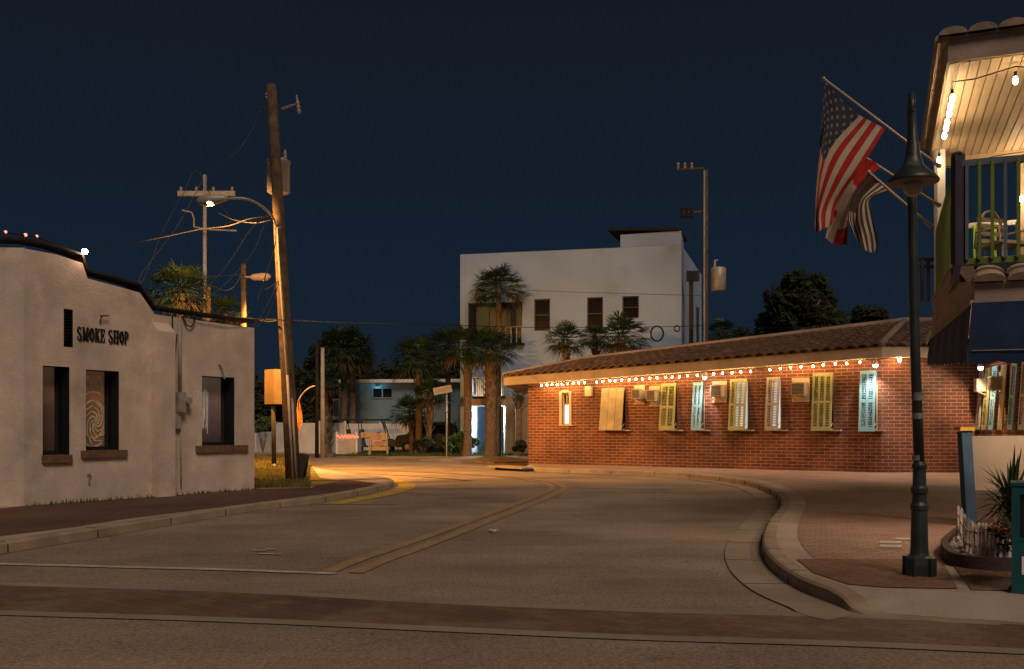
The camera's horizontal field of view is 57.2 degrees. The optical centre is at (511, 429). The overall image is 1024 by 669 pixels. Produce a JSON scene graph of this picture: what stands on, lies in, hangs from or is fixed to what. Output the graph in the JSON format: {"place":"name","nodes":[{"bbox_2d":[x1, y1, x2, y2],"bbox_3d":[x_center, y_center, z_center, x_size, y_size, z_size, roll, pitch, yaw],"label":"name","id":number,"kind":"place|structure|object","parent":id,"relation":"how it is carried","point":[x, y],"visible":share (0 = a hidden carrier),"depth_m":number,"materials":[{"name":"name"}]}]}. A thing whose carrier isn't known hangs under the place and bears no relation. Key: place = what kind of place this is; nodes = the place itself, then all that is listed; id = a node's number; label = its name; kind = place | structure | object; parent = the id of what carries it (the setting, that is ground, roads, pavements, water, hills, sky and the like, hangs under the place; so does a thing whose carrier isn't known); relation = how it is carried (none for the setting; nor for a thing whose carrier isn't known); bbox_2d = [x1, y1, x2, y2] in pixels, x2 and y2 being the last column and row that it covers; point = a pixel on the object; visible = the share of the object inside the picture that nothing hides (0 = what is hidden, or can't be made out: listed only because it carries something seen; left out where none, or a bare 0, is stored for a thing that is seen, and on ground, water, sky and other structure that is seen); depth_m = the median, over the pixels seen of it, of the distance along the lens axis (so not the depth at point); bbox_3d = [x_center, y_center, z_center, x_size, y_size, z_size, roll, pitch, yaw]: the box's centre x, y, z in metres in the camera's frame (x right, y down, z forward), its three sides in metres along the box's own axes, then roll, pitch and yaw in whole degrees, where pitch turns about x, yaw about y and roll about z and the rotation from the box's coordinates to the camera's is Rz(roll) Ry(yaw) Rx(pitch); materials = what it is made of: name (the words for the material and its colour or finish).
{"place":"outdoors","nodes":[
{"label":"outdoors","id":0,"kind":"place"},
{"bbox_2d":[0,479,376,535],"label":"paver walk","id":1,"kind":"structure","parent":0,"point":[24,519],"depth_m":15.21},
{"bbox_2d":[26,487,259,505],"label":"weeds","id":2,"kind":"object","parent":1,"relation":"on","point":[147,496],"visible":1,"depth_m":17.03,"materials":[{"name":"green plant"}]},
{"bbox_2d":[0,452,386,539],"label":"pavement","id":3,"kind":"structure","parent":0,"point":[329,474],"depth_m":20.49,"materials":[{"name":"concrete"}]},
{"bbox_2d":[0,237,255,505],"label":"smoke shop","id":4,"kind":"structure","parent":3,"relation":"on","point":[158,406],"depth_m":16.99,"materials":[{"name":"paint"}]},
{"bbox_2d":[42,367,72,462],"bbox_3d":[-7.982,-0.316,16.122,0.602,1.773,0.548,0,0,32],"label":"window","id":5,"kind":"structure","parent":4,"relation":"in","point":[51,375],"depth_m":16.25,"materials":[{"name":"glass"}]},
{"bbox_2d":[77,326,128,344],"bbox_3d":[-7.285,-1.669,16.746,0.042,0.245,1.020,0,0,32],"label":"shop sign","id":6,"kind":"object","parent":4,"relation":"attached to","point":[91,335],"visible":1,"depth_m":16.71,"materials":[{"name":"metal"}]},
{"bbox_2d":[81,371,127,457],"bbox_3d":[-7.532,-0.337,16.917,0.679,1.684,0.895,0,0,32],"label":"window","id":7,"kind":"structure","parent":4,"relation":"in","point":[97,383],"depth_m":16.99,"materials":[{"name":"glass"}]},
{"bbox_2d":[46,215,273,252],"bbox_3d":[-8.473,-3.930,19.194,2.802,2.298,7.937,0,0,23],"label":"overhead wire","id":8,"kind":"object","parent":4,"relation":"attached to","point":[172,235],"visible":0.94,"depth_m":22.39,"materials":[{"name":"rubber"}]},
{"bbox_2d":[195,364,247,452],"bbox_3d":[-6.157,-0.433,19.198,0.755,1.783,1.305,0,0,32],"label":"window","id":9,"kind":"structure","parent":4,"relation":"in","point":[213,389],"depth_m":19.22,"materials":[{"name":"glass"}]},
{"bbox_2d":[143,259,222,321],"bbox_3d":[-9.530,-1.788,27.055,2.532,6.303,2.458,0,0,0],"label":"palm tree","id":10,"kind":"object","parent":3,"relation":"on","point":[182,300],"visible":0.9,"depth_m":26.71,"materials":[{"name":"plant"}]},
{"bbox_2d":[177,174,236,319],"bbox_3d":[-10.987,-3.905,33.925,2.146,10.611,0.311,0,0,0],"label":"utility pole","id":11,"kind":"object","parent":3,"relation":"on","point":[231,193],"visible":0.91,"depth_m":33.93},
{"bbox_2d":[254,454,338,487],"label":"verge","id":12,"kind":"structure","parent":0,"point":[316,479],"depth_m":23.64,"materials":[{"name":"green plant"}]},
{"bbox_2d":[203,292,254,325],"bbox_3d":[-9.457,-1.596,31.014,2.007,5.920,1.953,0,0,0],"label":"palm tree","id":13,"kind":"object","parent":12,"relation":"on","point":[224,301],"visible":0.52,"depth_m":30.76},
{"bbox_2d":[196,83,300,479],"bbox_3d":[-6.313,-3.489,22.409,2.408,9.738,1.137,0,0,-39],"label":"utility pole","id":14,"kind":"object","parent":12,"relation":"on","point":[278,177],"visible":0.96,"depth_m":22.65,"materials":[{"name":"brown wood"}]},
{"bbox_2d":[238,317,702,327],"bbox_3d":[-0.492,-3.852,35.773,5.740,2.474,27.891,0,0,32],"label":"overhead wire","id":15,"kind":"object","parent":14,"relation":"attached to","point":[425,324],"visible":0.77,"depth_m":33.67,"materials":[{"name":"rubber"}]},
{"bbox_2d":[241,264,270,326],"bbox_3d":[-8.180,-1.936,29.786,1.112,6.673,0.350,0,0,20],"label":"street light","id":16,"kind":"object","parent":12,"relation":"on","point":[259,276],"visible":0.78,"depth_m":29.92,"materials":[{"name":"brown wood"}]},
{"bbox_2d":[265,369,281,466],"bbox_3d":[-7.765,-0.360,31.274,1.004,3.262,0.345,0,0,0],"label":"signboard","id":17,"kind":"object","parent":12,"relation":"on","point":[273,394],"visible":0.66,"depth_m":31.20,"materials":[{"name":"metal"}]},
{"bbox_2d":[254,453,312,487],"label":"grass","id":18,"kind":"structure","parent":12,"relation":"on","point":[275,478],"depth_m":24.45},
{"bbox_2d":[299,453,308,478],"bbox_3d":[-5.164,0.940,23.017,0.354,0.698,0.494,0,0,0],"label":"trash can","id":19,"kind":"object","parent":12,"relation":"on","point":[304,459],"visible":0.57,"depth_m":22.91,"materials":[{"name":"black paint"}]},
{"bbox_2d":[297,385,314,439],"bbox_3d":[-5.608,0.038,25.500,0.509,2.465,0.126,0,0,0],"label":"feather flag","id":20,"kind":"object","parent":12,"relation":"on","point":[299,417],"visible":0.82,"depth_m":25.52,"materials":[{"name":"orange fabric"}]},
{"bbox_2d":[306,452,332,454],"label":"drive","id":21,"kind":"structure","parent":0,"point":[319,454],"depth_m":51.65,"materials":[{"name":"concrete"}]},
{"bbox_2d":[254,416,276,451],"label":"bush","id":22,"kind":"object","parent":21,"relation":"on","point":[262,423],"visible":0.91,"depth_m":51.86,"materials":[{"name":"green plant"}]},
{"bbox_2d":[303,362,350,452],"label":"palm tree","id":23,"kind":"object","parent":21,"relation":"on","point":[329,388],"visible":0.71,"depth_m":52.76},
{"bbox_2d":[262,441,527,465],"bbox_3d":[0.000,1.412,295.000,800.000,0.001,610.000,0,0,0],"label":"ground","id":24,"kind":"structure","parent":0,"point":[520,464],"depth_m":38.66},
{"bbox_2d":[260,364,331,422],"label":"broadleaf tree","id":25,"kind":"object","parent":24,"relation":"on","point":[308,408],"visible":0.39,"depth_m":69.52,"materials":[{"name":"green plant"}]},
{"bbox_2d":[301,327,377,402],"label":"broadleaf tree","id":26,"kind":"object","parent":24,"relation":"on","point":[307,365],"visible":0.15,"depth_m":71.23,"materials":[{"name":"green plant"}]},
{"bbox_2d":[254,347,459,440],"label":"trees","id":27,"kind":"object","parent":24,"relation":"on","point":[259,390],"visible":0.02,"depth_m":76.16,"materials":[{"name":"green plant"}]},
{"bbox_2d":[332,379,459,430],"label":"blue house","id":28,"kind":"structure","parent":24,"relation":"on","point":[376,398],"depth_m":63.72,"materials":[{"name":"paint"}]},
{"bbox_2d":[372,388,392,398],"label":"window","id":29,"kind":"structure","parent":28,"relation":"in","point":[376,392],"depth_m":63.81,"materials":[{"name":"blue"}]},
{"bbox_2d":[676,162,725,341],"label":"utility pole","id":30,"kind":"object","parent":24,"relation":"on","point":[718,278],"visible":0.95,"depth_m":45.89,"materials":[{"name":"grey wood"}]},
{"bbox_2d":[701,317,743,340],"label":"palm tree","id":31,"kind":"object","parent":24,"relation":"on","point":[720,323],"visible":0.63,"depth_m":51.67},
{"bbox_2d":[502,317,1023,471],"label":"brick building","id":32,"kind":"structure","parent":24,"relation":"on","point":[855,415],"depth_m":29.66,"materials":[{"name":"red"}]},
{"bbox_2d":[559,393,574,425],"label":"window","id":33,"kind":"structure","parent":32,"relation":"in","point":[565,395],"depth_m":34.04,"materials":[{"name":"white"}]},
{"bbox_2d":[602,388,631,430],"bbox_3d":[3.724,-0.681,32.832,1.131,1.478,0.757,0,0,25],"label":"window","id":34,"kind":"structure","parent":32,"relation":"in","point":[624,405],"depth_m":32.68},
{"bbox_2d":[661,384,683,430],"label":"window","id":35,"kind":"structure","parent":32,"relation":"in","point":[676,404],"depth_m":31.55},
{"bbox_2d":[693,383,710,430],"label":"window","id":36,"kind":"structure","parent":32,"relation":"in","point":[703,399],"depth_m":30.96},
{"bbox_2d":[541,358,900,385],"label":"string lights","id":37,"kind":"object","parent":32,"relation":"hanging from","point":[899,359],"visible":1,"depth_m":30.48,"materials":[{"name":"white"}]},
{"bbox_2d":[730,379,754,430],"bbox_3d":[7.473,-0.768,30.127,0.775,1.648,0.509,0,0,36],"label":"window","id":38,"kind":"structure","parent":32,"relation":"in","point":[746,416],"depth_m":30.12,"materials":[{"name":"wood"}]},
{"bbox_2d":[767,378,787,430],"bbox_3d":[8.381,-0.777,29.439,0.643,1.664,0.446,0,0,36],"label":"window","id":39,"kind":"structure","parent":32,"relation":"in","point":[779,418],"depth_m":29.47,"materials":[{"name":"white"}]},
{"bbox_2d":[816,374,841,430],"bbox_3d":[9.652,-0.815,28.576,0.828,1.739,0.540,0,0,34],"label":"window","id":40,"kind":"structure","parent":32,"relation":"in","point":[832,420],"depth_m":28.60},
{"bbox_2d":[863,371,885,430],"bbox_3d":[10.718,-0.824,27.777,0.680,1.758,0.464,0,0,36],"label":"window","id":41,"kind":"structure","parent":32,"relation":"in","point":[876,401],"depth_m":27.83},
{"bbox_2d":[749,266,853,335],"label":"broadleaf tree","id":42,"kind":"object","parent":24,"relation":"on","point":[798,297],"visible":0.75,"depth_m":56.98,"materials":[{"name":"green plant"}]},
{"bbox_2d":[849,304,890,323],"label":"broadleaf tree","id":43,"kind":"object","parent":24,"relation":"on","point":[860,313],"visible":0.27,"depth_m":61.09,"materials":[{"name":"green plant"}]},
{"bbox_2d":[310,452,527,462],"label":"sand verge","id":44,"kind":"structure","parent":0,"point":[499,459],"depth_m":43.28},
{"bbox_2d":[254,431,271,451],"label":"fence","id":45,"kind":"object","parent":44,"relation":"on","point":[267,448],"visible":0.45,"depth_m":55.04,"materials":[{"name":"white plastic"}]},
{"bbox_2d":[276,422,283,451],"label":"fence","id":46,"kind":"object","parent":44,"relation":"on","point":[279,438],"visible":0.19,"depth_m":53.72,"materials":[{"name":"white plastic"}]},
{"bbox_2d":[298,421,319,453],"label":"fence","id":47,"kind":"object","parent":44,"relation":"on","point":[306,434],"visible":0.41,"depth_m":51.98,"materials":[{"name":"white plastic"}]},
{"bbox_2d":[331,421,345,451],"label":"fence","id":48,"kind":"object","parent":44,"relation":"on","point":[339,428],"visible":0.29,"depth_m":54.43,"materials":[{"name":"concrete"}]},
{"bbox_2d":[335,432,361,453],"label":"enclosure","id":49,"kind":"object","parent":44,"relation":"on","point":[348,445],"visible":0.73,"depth_m":50.39,"materials":[{"name":"white plastic"}]},
{"bbox_2d":[347,422,455,450],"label":"fence","id":50,"kind":"object","parent":44,"relation":"on","point":[393,432],"visible":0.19,"depth_m":59.28,"materials":[{"name":"white plastic"}]},
{"bbox_2d":[454,327,526,456],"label":"palm tree","id":51,"kind":"object","parent":44,"relation":"on","point":[490,390],"visible":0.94,"depth_m":46.53,"materials":[{"name":"plant"}]},
{"bbox_2d":[539,319,590,361],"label":"palm tree","id":52,"kind":"object","parent":44,"relation":"on","point":[562,347],"visible":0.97,"depth_m":41.79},
{"bbox_2d":[460,228,700,454],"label":"apartment building","id":53,"kind":"structure","parent":44,"relation":"on","point":[642,266],"depth_m":48.82,"materials":[{"name":"white paint"}]},
{"bbox_2d":[476,311,488,344],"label":"door","id":54,"kind":"structure","parent":53,"relation":"in","point":[482,317],"depth_m":51.24,"materials":[{"name":"green"}]},
{"bbox_2d":[534,299,549,330],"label":"window","id":55,"kind":"structure","parent":53,"relation":"in","point":[541,307],"depth_m":49.14,"materials":[{"name":"metal"}]},
{"bbox_2d":[587,297,602,326],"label":"window","id":56,"kind":"structure","parent":53,"relation":"in","point":[594,304],"depth_m":48.52,"materials":[{"name":"glass"}]},
{"bbox_2d":[622,296,638,317],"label":"window","id":57,"kind":"structure","parent":53,"relation":"in","point":[630,304],"depth_m":48.10,"materials":[{"name":"metal"}]},
{"bbox_2d":[333,448,527,455],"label":"lawn","id":58,"kind":"structure","parent":0,"point":[404,454],"depth_m":47.86,"materials":[{"name":"green plant"}]},
{"bbox_2d":[307,324,377,427],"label":"palm tree","id":59,"kind":"object","parent":58,"relation":"on","point":[344,335],"visible":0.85,"depth_m":59.41,"materials":[{"name":"plant"}]},
{"bbox_2d":[325,330,380,423],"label":"palm tree","id":60,"kind":"object","parent":58,"relation":"on","point":[352,396],"visible":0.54,"depth_m":60.81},
{"bbox_2d":[340,419,395,451],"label":"golf cart","id":61,"kind":"object","parent":58,"relation":"on","point":[391,444],"visible":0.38,"depth_m":54.48,"materials":[{"name":"black paint"}]},
{"bbox_2d":[370,432,388,454],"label":"barricade sign","id":62,"kind":"object","parent":58,"relation":"on","point":[378,445],"visible":0.97,"depth_m":48.59,"materials":[{"name":"red paint"}]},
{"bbox_2d":[385,393,435,452],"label":"palm tree","id":63,"kind":"object","parent":58,"relation":"on","point":[410,421],"visible":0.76,"depth_m":51.18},
{"bbox_2d":[383,332,450,452],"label":"palm tree","id":64,"kind":"object","parent":58,"relation":"on","point":[417,368],"visible":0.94,"depth_m":50.23,"materials":[{"name":"plant"}]},
{"bbox_2d":[411,436,434,453],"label":"bush","id":65,"kind":"object","parent":58,"relation":"on","point":[424,444],"visible":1,"depth_m":48.92,"materials":[{"name":"green plant"}]},
{"bbox_2d":[395,422,457,452],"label":"parked car","id":66,"kind":"object","parent":58,"relation":"on","point":[438,434],"visible":0.33,"depth_m":53.65,"materials":[{"name":"paint"}]},
{"bbox_2d":[405,373,457,454],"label":"palm tree","id":67,"kind":"object","parent":58,"relation":"on","point":[431,400],"visible":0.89,"depth_m":49.29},
{"bbox_2d":[417,327,459,450],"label":"palm tree","id":68,"kind":"object","parent":58,"relation":"on","point":[439,336],"visible":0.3,"depth_m":53.36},
{"bbox_2d":[433,385,451,455],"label":"street sign","id":69,"kind":"object","parent":58,"relation":"on","point":[442,389],"visible":0.93,"depth_m":46.80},
{"bbox_2d":[447,430,479,452],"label":"bush","id":70,"kind":"object","parent":58,"relation":"on","point":[455,440],"visible":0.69,"depth_m":48.20,"materials":[{"name":"green plant"}]},
{"bbox_2d":[433,321,496,455],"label":"palm tree","id":71,"kind":"object","parent":58,"relation":"on","point":[462,332],"visible":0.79,"depth_m":47.01,"materials":[{"name":"plant"}]},
{"bbox_2d":[469,262,530,453],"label":"palm tree","id":72,"kind":"object","parent":58,"relation":"on","point":[496,273],"visible":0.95,"depth_m":48.75,"materials":[{"name":"plant"}]},
{"bbox_2d":[511,390,526,454],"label":"palm tree","id":73,"kind":"object","parent":58,"relation":"on","point":[518,398],"visible":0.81,"depth_m":48.15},
{"bbox_2d":[511,439,527,455],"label":"bush","id":74,"kind":"object","parent":58,"relation":"on","point":[521,445],"visible":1,"depth_m":46.88,"materials":[{"name":"green plant"}]},
{"bbox_2d":[0,456,1023,668],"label":"road","id":75,"kind":"structure","parent":0,"point":[629,541],"depth_m":9.15,"materials":[{"name":"asphalt"}]},
{"bbox_2d":[0,563,338,573],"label":"stop line","id":76,"kind":"object","parent":75,"relation":"on","point":[314,572],"visible":1,"depth_m":9.48,"materials":[{"name":"white paint"}]},
{"bbox_2d":[0,452,393,553],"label":"kerb","id":77,"kind":"structure","parent":75,"relation":"on","point":[42,540],"depth_m":13.59,"materials":[{"name":"concrete"}]},
{"bbox_2d":[2,468,789,583],"bbox_3d":[-1.489,1.331,28.514,13.585,0.127,40.842,0,0,-7],"label":"kerb joint","id":78,"kind":"object","parent":77,"relation":"on","point":[568,472],"visible":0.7,"depth_m":12.12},
{"bbox_2d":[315,341,318,457],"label":"utility pole","id":79,"kind":"object","parent":75,"relation":"on","point":[316,404],"visible":1,"depth_m":45.93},
{"bbox_2d":[320,348,324,457],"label":"utility pole","id":80,"kind":"object","parent":75,"relation":"on","point":[322,423],"visible":1,"depth_m":46.42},
{"bbox_2d":[322,478,415,503],"bbox_3d":[-3.320,1.397,23.198,1.889,0.001,11.282,0,0,-7],"label":"yellow kerb marking","id":81,"kind":"object","parent":75,"relation":"on","point":[403,486],"visible":0.73,"depth_m":20.40,"materials":[{"name":"paint"}]},
{"bbox_2d":[319,469,566,572],"bbox_3d":[-0.984,1.396,21.244,5.279,0.001,23.847,0,0,-8],"label":"line","id":82,"kind":"object","parent":75,"relation":"on","point":[370,565],"visible":1,"depth_m":12.57,"materials":[{"name":"yellow paint"}]},
{"bbox_2d":[487,465,533,471],"bbox_3d":[0.078,1.329,31.914,0.750,0.128,2.232,0,0,-34],"label":"storm drain","id":83,"kind":"object","parent":75,"relation":"on","point":[514,468],"visible":0.96,"depth_m":31.69,"materials":[{"name":"concrete"}]},
{"bbox_2d":[0,585,1023,648],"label":"crosswalk","id":84,"kind":"structure","parent":75,"relation":"on","point":[140,601],"depth_m":6.97,"materials":[{"name":"brick"}]},
{"bbox_2d":[0,610,1023,653],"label":"crosswalk edge","id":85,"kind":"object","parent":75,"relation":"on","point":[599,635],"visible":1,"depth_m":6.42,"materials":[{"name":"concrete"}]},
{"bbox_2d":[0,582,1023,624],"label":"crosswalk edge","id":86,"kind":"object","parent":75,"relation":"on","point":[777,613],"visible":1,"depth_m":7.57,"materials":[{"name":"concrete"}]},
{"bbox_2d":[522,471,857,619],"bbox_3d":[3.674,1.393,19.206,4.893,0.001,24.424,0,0,-4],"label":"gutter","id":87,"kind":"object","parent":75,"relation":"on","point":[749,566],"visible":0.9,"depth_m":9.60,"materials":[{"name":"concrete"}]},
{"bbox_2d":[533,467,1000,624],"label":"kerb","id":88,"kind":"structure","parent":75,"relation":"on","point":[780,564],"depth_m":8.71,"materials":[{"name":"concrete"}]},
{"bbox_2d":[918,17,1023,367],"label":"balcony building","id":89,"kind":"structure","parent":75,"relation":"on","point":[978,305],"depth_m":11.21,"materials":[{"name":"beige paint"}]},
{"bbox_2d":[815,77,941,232],"bbox_3d":[4.553,-3.273,11.425,1.989,1.868,0.340,0,0,-20],"label":"national flag","id":90,"kind":"object","parent":89,"relation":"attached to","point":[849,137],"visible":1,"depth_m":11.21,"materials":[{"name":"red fabric"}]},
{"bbox_2d":[825,158,941,244],"bbox_3d":[4.711,-2.837,11.807,1.728,1.128,0.208,0,0,-15],"label":"red white flag","id":91,"kind":"object","parent":89,"relation":"attached to","point":[837,232],"visible":0.7,"depth_m":11.66,"materials":[{"name":"fabric"}]},
{"bbox_2d":[848,170,933,252],"bbox_3d":[4.638,-2.635,11.455,1.167,1.027,0.179,0,0,-9],"label":"black white flag","id":92,"kind":"object","parent":89,"relation":"attached to","point":[860,218],"visible":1,"depth_m":11.41,"materials":[{"name":"fabric"}]},
{"bbox_2d":[937,66,1023,166],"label":"string lights","id":93,"kind":"object","parent":89,"relation":"attached to","point":[950,107],"visible":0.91,"depth_m":11.83,"materials":[{"name":"white"}]},
{"bbox_2d":[974,210,1023,257],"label":"balcony chair","id":94,"kind":"object","parent":89,"relation":"on","point":[1011,245],"visible":0.63,"depth_m":12.16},
{"bbox_2d":[0,0,1023,388],"label":"sky","id":95,"kind":"structure","parent":0,"point":[426,134],"materials":[{"name":"blue"}]},
{"bbox_2d":[529,463,1006,559],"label":"plaza paving","id":96,"kind":"structure","parent":0,"point":[853,515],"depth_m":15.60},
{"bbox_2d":[941,523,1010,570],"bbox_3d":[5.260,1.210,10.149,1.011,0.120,4.028,0,0,30],"label":"planter","id":97,"kind":"object","parent":96,"relation":"on","point":[953,552],"visible":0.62,"depth_m":8.62,"materials":[{"name":"concrete"}]},
{"bbox_2d":[957,505,1010,556],"bbox_3d":[4.726,1.033,9.703,0.484,0.336,2.210,0,0,9],"label":"picket edging","id":98,"kind":"object","parent":97,"relation":"in","point":[985,545],"visible":0.53,"depth_m":8.85,"materials":[{"name":"wood"}]},
{"bbox_2d":[985,517,1010,556],"bbox_3d":[4.464,0.994,8.492,0.304,0.412,0.308,0,0,-29],"label":"flower plant","id":99,"kind":"object","parent":97,"relation":"on","point":[1003,529],"visible":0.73,"depth_m":8.48,"materials":[{"name":"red plant"}]},
{"bbox_2d":[973,447,1023,523],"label":"yucca plant","id":100,"kind":"object","parent":97,"relation":"in","point":[1012,474],"visible":0.51,"depth_m":8.88,"materials":[{"name":"green plant"}]},
{"bbox_2d":[954,427,1023,522],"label":"barrier panel","id":101,"kind":"object","parent":96,"relation":"on","point":[976,454],"visible":0.84,"depth_m":12.19,"materials":[{"name":"white paint"}]},
{"bbox_2d":[527,464,1023,594],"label":"pavement","id":102,"kind":"structure","parent":0,"point":[790,545],"depth_m":10.36,"materials":[{"name":"concrete"}]},
{"bbox_2d":[578,323,612,355],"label":"palm tree","id":103,"kind":"object","parent":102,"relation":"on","point":[593,338],"visible":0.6,"depth_m":42.80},
{"bbox_2d":[588,309,654,354],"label":"palm tree","id":104,"kind":"object","parent":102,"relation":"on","point":[618,344],"visible":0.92,"depth_m":41.57,"materials":[{"name":"plant"}]},
{"bbox_2d":[797,559,957,587],"bbox_3d":[3.415,1.264,8.304,1.508,0.001,1.693,0,0,0],"label":"paver panel","id":105,"kind":"object","parent":102,"relation":"on","point":[880,572],"visible":0.92,"depth_m":8.22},
{"bbox_2d":[887,92,939,576],"bbox_3d":[3.402,-0.812,7.982,0.411,4.165,0.684,0,0,20],"label":"street lamp","id":106,"kind":"object","parent":105,"relation":"on","point":[913,176],"visible":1,"depth_m":8.11,"materials":[{"name":"metal"}]},
{"bbox_2d":[953,565,1010,589],"bbox_3d":[4.420,1.264,8.351,1.096,0.001,2.442,0,0,31],"label":"paver panel","id":107,"kind":"object","parent":102,"relation":"on","point":[975,579],"visible":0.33,"depth_m":7.95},
{"bbox_2d":[1010,480,1023,593],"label":"newspaper box","id":108,"kind":"object","parent":107,"relation":"on","point":[1017,537],"visible":1,"depth_m":7.26,"materials":[{"name":"teal paint"}]},
{"bbox_2d":[847,586,1023,622],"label":"pavement ramp","id":109,"kind":"structure","parent":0,"point":[982,606],"depth_m":7.17,"materials":[{"name":"concrete"}]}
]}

